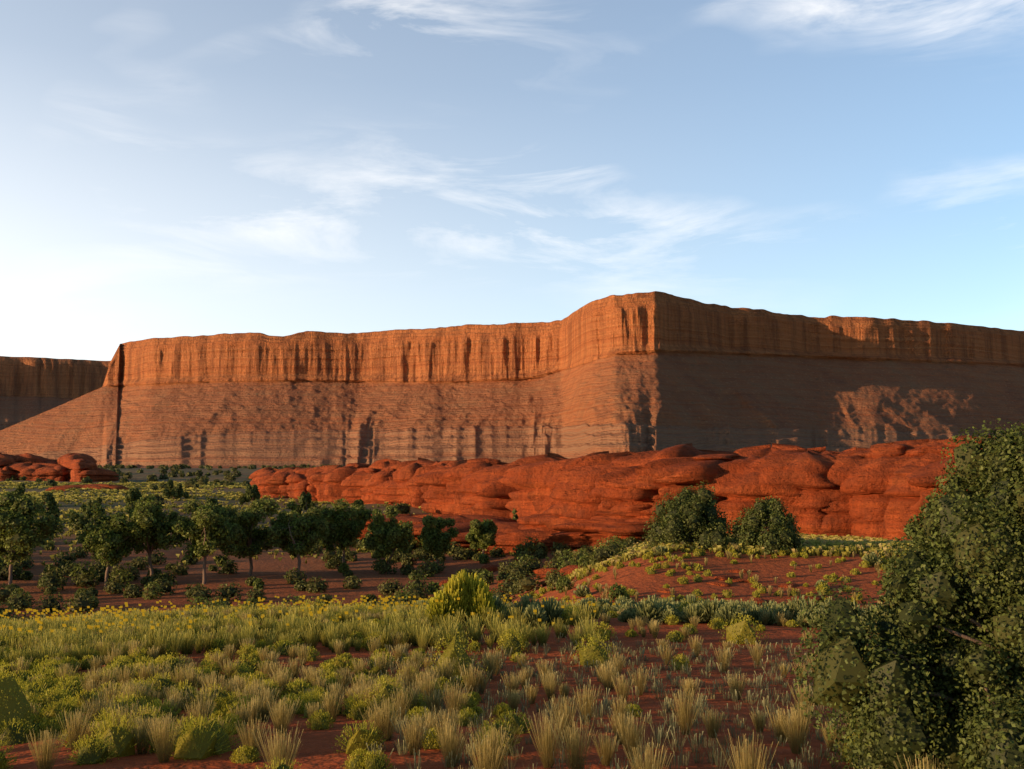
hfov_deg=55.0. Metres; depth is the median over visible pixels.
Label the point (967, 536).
juniper foliage
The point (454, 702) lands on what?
bunch grass
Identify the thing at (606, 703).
dry grass tufts
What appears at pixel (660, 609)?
sagebrush
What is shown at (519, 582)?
wash scrub
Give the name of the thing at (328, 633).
green grass
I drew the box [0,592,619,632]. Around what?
yellow flowers
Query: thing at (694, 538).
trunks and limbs
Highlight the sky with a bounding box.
[0,0,1023,360]
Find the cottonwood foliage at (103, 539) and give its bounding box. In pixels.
[0,490,627,621]
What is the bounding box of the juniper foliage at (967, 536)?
[9,418,1023,768]
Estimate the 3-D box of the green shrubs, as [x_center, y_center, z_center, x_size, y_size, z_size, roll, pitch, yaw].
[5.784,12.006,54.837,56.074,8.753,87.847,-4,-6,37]
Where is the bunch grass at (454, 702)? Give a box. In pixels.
[0,534,1020,768]
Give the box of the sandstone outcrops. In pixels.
[0,435,1015,604]
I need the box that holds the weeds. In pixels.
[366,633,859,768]
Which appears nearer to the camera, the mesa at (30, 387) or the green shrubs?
the green shrubs
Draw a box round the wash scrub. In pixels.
[0,464,639,620]
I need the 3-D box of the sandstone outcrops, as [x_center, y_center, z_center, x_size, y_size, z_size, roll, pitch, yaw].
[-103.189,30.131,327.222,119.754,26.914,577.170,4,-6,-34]
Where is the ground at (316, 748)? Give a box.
[0,468,898,768]
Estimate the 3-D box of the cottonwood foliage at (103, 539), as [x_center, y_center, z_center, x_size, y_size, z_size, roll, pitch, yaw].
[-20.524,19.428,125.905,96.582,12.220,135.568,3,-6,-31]
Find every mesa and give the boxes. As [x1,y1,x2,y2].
[0,291,1023,467]
[0,356,110,429]
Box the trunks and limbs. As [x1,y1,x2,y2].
[0,484,1014,739]
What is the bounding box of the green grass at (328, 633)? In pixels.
[0,481,919,664]
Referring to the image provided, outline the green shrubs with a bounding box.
[0,543,905,768]
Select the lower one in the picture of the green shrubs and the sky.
the green shrubs
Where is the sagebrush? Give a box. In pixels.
[397,545,918,632]

